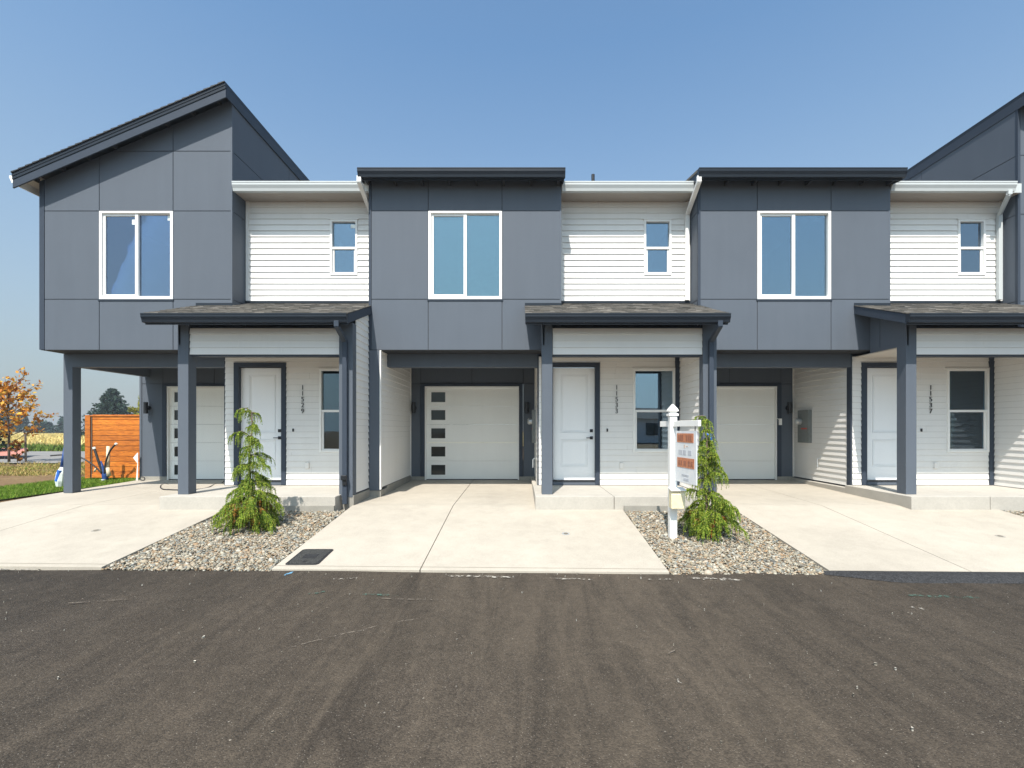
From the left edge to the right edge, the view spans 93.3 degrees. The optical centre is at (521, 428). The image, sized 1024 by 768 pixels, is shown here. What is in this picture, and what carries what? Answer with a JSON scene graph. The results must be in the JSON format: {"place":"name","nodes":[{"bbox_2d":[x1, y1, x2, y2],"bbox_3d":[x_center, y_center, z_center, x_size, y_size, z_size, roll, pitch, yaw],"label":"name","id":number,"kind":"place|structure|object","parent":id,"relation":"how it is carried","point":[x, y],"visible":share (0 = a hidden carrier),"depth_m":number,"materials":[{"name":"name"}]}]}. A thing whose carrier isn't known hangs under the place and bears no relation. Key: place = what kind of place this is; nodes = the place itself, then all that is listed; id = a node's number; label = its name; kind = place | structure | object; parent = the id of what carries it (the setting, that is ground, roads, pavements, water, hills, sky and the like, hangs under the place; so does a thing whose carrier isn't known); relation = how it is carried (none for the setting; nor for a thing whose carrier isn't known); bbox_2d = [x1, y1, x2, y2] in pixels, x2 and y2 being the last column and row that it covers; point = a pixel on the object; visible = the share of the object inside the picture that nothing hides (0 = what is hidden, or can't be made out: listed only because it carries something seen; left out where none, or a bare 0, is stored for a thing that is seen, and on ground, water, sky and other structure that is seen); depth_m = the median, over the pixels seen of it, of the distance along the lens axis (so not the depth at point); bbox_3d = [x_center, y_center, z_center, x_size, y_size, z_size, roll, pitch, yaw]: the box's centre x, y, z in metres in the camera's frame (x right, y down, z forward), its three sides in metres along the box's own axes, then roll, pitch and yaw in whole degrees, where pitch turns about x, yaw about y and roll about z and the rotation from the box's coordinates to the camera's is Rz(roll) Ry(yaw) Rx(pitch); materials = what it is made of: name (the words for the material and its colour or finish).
{"place":"outdoors","nodes":[
{"label":"outdoors","id":0,"kind":"place"},
{"bbox_2d":[0,461,84,475],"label":"dry grass","id":1,"kind":"structure","parent":0,"point":[19,470],"depth_m":15.49,"materials":[{"name":"beige plant"}]},
{"bbox_2d":[0,433,84,445],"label":"field grass","id":2,"kind":"structure","parent":0,"point":[49,439],"depth_m":52.14,"materials":[{"name":"yellow plant"}]},
{"bbox_2d":[0,451,84,462],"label":"side road","id":3,"kind":"structure","parent":0,"point":[39,456],"depth_m":22.39,"materials":[{"name":"grey asphalt"}]},
{"bbox_2d":[0,448,27,458],"bbox_3d":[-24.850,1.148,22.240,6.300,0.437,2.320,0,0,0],"label":"car","id":4,"kind":"object","parent":3,"relation":"on","point":[3,453],"visible":0.54,"depth_m":22.06,"materials":[{"name":"red metal"}]},
{"bbox_2d":[8,439,28,462],"bbox_3d":[-19.889,0.894,19.043,0.561,0.960,0.589,0,0,0],"label":"red sapling","id":5,"kind":"object","parent":3,"relation":"on","point":[17,447],"visible":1,"depth_m":19.00,"materials":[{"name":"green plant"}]},
{"bbox_2d":[0,367,58,461],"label":"autumn tree","id":6,"kind":"object","parent":3,"relation":"on","point":[6,389],"visible":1,"depth_m":19.43,"materials":[{"name":"orange plant"}]},
{"bbox_2d":[0,442,84,450],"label":"verge grass","id":7,"kind":"structure","parent":0,"point":[43,447],"depth_m":30.51,"materials":[{"name":"green plant"}]},
{"bbox_2d":[0,476,140,499],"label":"lawn ground","id":8,"kind":"structure","parent":0,"point":[59,491],"depth_m":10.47,"materials":[{"name":"green plant"}]},
{"bbox_2d":[55,452,62,486],"bbox_3d":[-10.724,0.889,11.239,0.230,0.931,0.201,0,0,33],"label":"wrapped tube","id":9,"kind":"object","parent":8,"relation":"on","point":[59,478],"visible":0.65,"depth_m":11.19,"materials":[{"name":"white plastic"}]},
{"bbox_2d":[50,443,117,479],"bbox_3d":[-11.444,0.902,12.696,1.674,1.082,0.231,0,0,0],"label":"conduit bundle","id":10,"kind":"object","parent":8,"relation":"on","point":[104,471],"visible":0.88,"depth_m":12.67,"materials":[{"name":"blue plastic"}]},
{"bbox_2d":[85,415,138,478],"bbox_3d":[-10.990,0.548,13.180,1.740,1.864,0.120,0,0,0],"label":"cedar fence","id":11,"kind":"object","parent":8,"relation":"on","point":[102,432],"visible":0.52,"depth_m":13.15,"materials":[{"name":"orange wood"}]},
{"bbox_2d":[0,480,223,569],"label":"driveway","id":12,"kind":"structure","parent":0,"point":[49,532],"depth_m":7.91,"materials":[{"name":"concrete"}]},
{"bbox_2d":[160,481,223,489],"bbox_3d":[-8.127,1.338,11.552,1.622,0.117,1.335,0,0,0],"label":"cord","id":13,"kind":"object","parent":12,"relation":"on","point":[177,489],"visible":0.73,"depth_m":11.09,"materials":[{"name":"black rubber"}]},
{"bbox_2d":[0,431,345,510],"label":"ground","id":14,"kind":"structure","parent":0,"point":[6,479],"depth_m":13.26,"materials":[{"name":"soil"}]},
{"bbox_2d":[0,411,14,456],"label":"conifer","id":15,"kind":"object","parent":14,"relation":"on","point":[2,445],"visible":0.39,"depth_m":22.67,"materials":[{"name":"green plant"}]},
{"bbox_2d":[11,434,26,463],"bbox_3d":[-20.111,0.795,19.284,0.908,1.171,0.073,0,0,12],"label":"tree stake","id":16,"kind":"object","parent":14,"relation":"on","point":[25,447],"visible":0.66,"depth_m":19.18,"materials":[{"name":"brown wood"}]},
{"bbox_2d":[9,81,410,509],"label":"townhouse","id":17,"kind":"structure","parent":14,"relation":"on","point":[204,264],"depth_m":10.02,"materials":[{"name":"grey paint"}]},
{"bbox_2d":[133,453,137,479],"bbox_3d":[-10.135,0.990,12.703,0.130,0.720,0.042,0,0,0],"label":"wrap sheet","id":18,"kind":"object","parent":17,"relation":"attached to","point":[135,457],"visible":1,"depth_m":12.69,"materials":[{"name":"white plastic"}]},
{"bbox_2d":[99,211,172,298],"bbox_3d":[-7.990,-3.600,10.056,1.526,1.826,0.097,0,0,0],"label":"window","id":19,"kind":"structure","parent":17,"relation":"in","point":[124,236],"depth_m":10.07,"materials":[{"name":"glass"}]},
{"bbox_2d":[169,388,223,479],"bbox_3d":[-8.134,0.136,12.846,2.422,2.441,0.048,0,0,0],"label":"garage door","id":20,"kind":"structure","parent":17,"relation":"in","point":[209,401],"depth_m":12.83,"materials":[{"name":"metal"}]},
{"bbox_2d":[241,368,280,479],"bbox_3d":[-5.680,-0.108,10.569,0.916,2.445,0.112,0,0,0],"label":"door","id":21,"kind":"structure","parent":17,"relation":"in","point":[260,387],"depth_m":10.58,"materials":[{"name":"white metal"}]},
{"bbox_2d":[317,368,338,451],"bbox_3d":[-3.940,-0.408,10.533,0.970,1.837,0.114,0,0,0],"label":"window","id":22,"kind":"structure","parent":17,"relation":"in","point":[328,377],"depth_m":10.54,"materials":[{"name":"grey glass"}]},
{"bbox_2d":[328,218,358,274],"bbox_3d":[-3.863,-3.951,10.533,0.655,1.232,0.114,0,0,0],"label":"window","id":23,"kind":"structure","parent":17,"relation":"in","point":[332,220],"depth_m":10.48,"materials":[{"name":"white plastic"}]},
{"bbox_2d":[159,485,340,510],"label":"porch floor","id":24,"kind":"structure","parent":14,"relation":"on","point":[211,498],"depth_m":8.78,"materials":[{"name":"concrete"}]},
{"bbox_2d":[357,167,730,493],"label":"townhouse","id":25,"kind":"structure","parent":14,"relation":"on","point":[552,313],"depth_m":10.15,"materials":[{"name":"grey paint"}]},
{"bbox_2d":[428,211,501,298],"bbox_3d":[-1.170,-3.600,10.081,1.526,1.826,0.146,0,0,0],"label":"window","id":26,"kind":"structure","parent":25,"relation":"in","point":[465,247],"depth_m":10.15,"materials":[{"name":"blue glass"}]},
{"bbox_2d":[426,388,517,479],"bbox_3d":[-1.314,0.136,12.846,2.422,2.441,0.048,0,0,0],"label":"garage door","id":27,"kind":"structure","parent":25,"relation":"in","point":[454,452],"depth_m":12.83,"materials":[{"name":"metal"}]},
{"bbox_2d":[553,368,594,479],"bbox_3d":[1.140,-0.108,10.569,0.916,2.445,0.112,0,0,0],"label":"door","id":28,"kind":"structure","parent":25,"relation":"in","point":[573,388],"depth_m":10.58,"materials":[{"name":"white metal"}]},
{"bbox_2d":[632,368,674,451],"bbox_3d":[2.880,-0.408,10.533,0.970,1.837,0.114,0,0,0],"label":"window","id":29,"kind":"structure","parent":25,"relation":"in","point":[635,449],"depth_m":10.48,"materials":[{"name":"white plastic"}]},
{"bbox_2d":[642,218,672,274],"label":"window","id":30,"kind":"structure","parent":25,"relation":"in","point":[646,220],"depth_m":10.48,"materials":[{"name":"glass"}]},
{"bbox_2d":[531,477,710,510],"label":"porch floor","id":31,"kind":"structure","parent":14,"relation":"on","point":[590,497],"depth_m":8.77,"materials":[{"name":"concrete"}]},
{"bbox_2d":[685,167,1023,493],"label":"townhouse","id":32,"kind":"structure","parent":14,"relation":"on","point":[864,337],"depth_m":10.47,"materials":[{"name":"grey paint"}]},
{"bbox_2d":[717,388,774,479],"bbox_3d":[5.506,0.136,12.846,2.422,2.441,0.048,0,0,0],"label":"garage door","id":33,"kind":"structure","parent":32,"relation":"in","point":[745,452],"depth_m":12.83,"materials":[{"name":"metal"}]},
{"bbox_2d":[757,211,830,298],"bbox_3d":[5.650,-3.600,10.056,1.526,1.826,0.097,0,0,0],"label":"window","id":34,"kind":"structure","parent":32,"relation":"in","point":[760,214],"depth_m":10.03,"materials":[{"name":"white plastic"}]},
{"bbox_2d":[867,368,896,479],"bbox_3d":[7.960,-0.108,10.569,0.916,2.445,0.112,0,0,0],"label":"door","id":35,"kind":"structure","parent":32,"relation":"in","point":[881,382],"depth_m":10.59,"materials":[{"name":"white metal"}]},
{"bbox_2d":[945,368,989,451],"bbox_3d":[9.700,-0.408,10.533,0.970,1.837,0.114,0,0,0],"label":"window","id":36,"kind":"structure","parent":32,"relation":"in","point":[968,389],"depth_m":10.54,"materials":[{"name":"grey glass"}]},
{"bbox_2d":[956,218,987,274],"bbox_3d":[9.778,-3.951,10.533,0.655,1.232,0.114,0,0,0],"label":"window","id":37,"kind":"structure","parent":32,"relation":"in","point":[971,237],"depth_m":10.55,"materials":[{"name":"glass"}]},
{"bbox_2d":[789,477,1023,511],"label":"porch floor","id":38,"kind":"structure","parent":14,"relation":"on","point":[960,497],"depth_m":9.05,"materials":[{"name":"concrete"}]},
{"bbox_2d":[902,92,1023,326],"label":"townhouse","id":39,"kind":"structure","parent":14,"relation":"on","point":[990,147],"depth_m":10.49,"materials":[{"name":"grey paint"}]},
{"bbox_2d":[101,510,344,570],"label":"bed ground","id":40,"kind":"structure","parent":0,"point":[231,549],"depth_m":6.78,"materials":[{"name":"grey gravel"}]},
{"bbox_2d":[210,407,284,535],"bbox_3d":[-4.311,0.687,7.695,1.031,2.067,1.152,0,0,-43],"label":"weeping conifer","id":41,"kind":"object","parent":40,"relation":"on","point":[244,512],"visible":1,"depth_m":7.60,"materials":[{"name":"green plant"}]},
{"bbox_2d":[255,506,334,511],"bbox_3d":[-4.350,1.560,8.727,1.940,0.340,0.055,0,0,0],"label":"step footing","id":42,"kind":"object","parent":40,"relation":"on","point":[310,508],"visible":0.14,"depth_m":8.70,"materials":[{"name":"concrete"}]},
{"bbox_2d":[272,480,668,573],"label":"driveway","id":43,"kind":"structure","parent":0,"point":[469,526],"depth_m":7.33,"materials":[{"name":"concrete"}]},
{"bbox_2d":[285,549,332,564],"bbox_3d":[-2.850,1.735,6.520,0.440,0.089,0.560,0,0,0],"label":"utility lid","id":44,"kind":"object","parent":43,"relation":"on","point":[310,556],"visible":0.99,"depth_m":6.47,"materials":[{"name":"black plastic"}]},
{"bbox_2d":[0,568,1023,767],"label":"road","id":45,"kind":"structure","parent":0,"point":[533,680],"depth_m":3.60,"materials":[{"name":"grey asphalt"}]},
{"bbox_2d":[3,569,1023,767],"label":"grit","id":46,"kind":"object","parent":45,"relation":"on","point":[875,663],"visible":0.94,"depth_m":4.17,"materials":[{"name":"grey gravel"}]},
{"bbox_2d":[824,571,1023,583],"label":"asphalt kerb","id":47,"kind":"structure","parent":45,"relation":"on","point":[950,577],"depth_m":5.75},
{"bbox_2d":[0,0,1023,428],"label":"sky","id":48,"kind":"structure","parent":0,"point":[611,90],"materials":[{"name":"blue"}]},
{"bbox_2d":[624,510,825,574],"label":"bed ground","id":49,"kind":"structure","parent":0,"point":[720,554],"depth_m":6.71,"materials":[{"name":"grey gravel"}]},
{"bbox_2d":[624,506,710,511],"bbox_3d":[2.645,1.560,8.727,1.590,0.340,0.055,0,0,0],"label":"step footing","id":50,"kind":"object","parent":49,"relation":"on","point":[646,508],"visible":0.14,"depth_m":8.70,"materials":[{"name":"concrete"}]},
{"bbox_2d":[660,404,700,538],"bbox_3d":[2.308,0.698,7.092,0.225,2.139,1.254,0,0,0],"label":"sign post","id":51,"kind":"object","parent":49,"relation":"on","point":[682,456],"visible":0.98,"depth_m":7.11,"materials":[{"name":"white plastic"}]},
{"bbox_2d":[677,415,749,544],"bbox_3d":[2.897,0.751,7.400,0.964,1.917,0.960,0,0,0],"label":"weeping conifer","id":52,"kind":"object","parent":49,"relation":"on","point":[700,517],"visible":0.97,"depth_m":7.30,"materials":[{"name":"green plant"}]},
{"bbox_2d":[717,480,1023,571],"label":"driveway","id":53,"kind":"structure","parent":0,"point":[828,529],"depth_m":7.61,"materials":[{"name":"concrete"}]},
{"bbox_2d":[1002,510,1023,516],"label":"gravel","id":54,"kind":"structure","parent":0,"point":[1017,512],"depth_m":8.64,"materials":[{"name":"grey gravel"}]},
{"label":"field ground","id":55,"kind":"structure","parent":0,"visible":0},
{"bbox_2d":[81,388,133,436],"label":"spruce tree","id":56,"kind":"object","parent":55,"relation":"on","point":[112,404],"visible":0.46,"depth_m":74.24,"materials":[{"name":"green plant"}]},
{"bbox_2d":[127,396,138,414],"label":"yellow tree","id":57,"kind":"object","parent":55,"relation":"on","point":[133,410],"visible":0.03,"depth_m":54.02,"materials":[{"name":"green plant"}]},
{"bbox_2d":[0,407,468,432],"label":"distant wood","id":58,"kind":"object","parent":55,"relation":"on","point":[47,426],"visible":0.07,"depth_m":152.55,"materials":[{"name":"green plant"}]}
]}

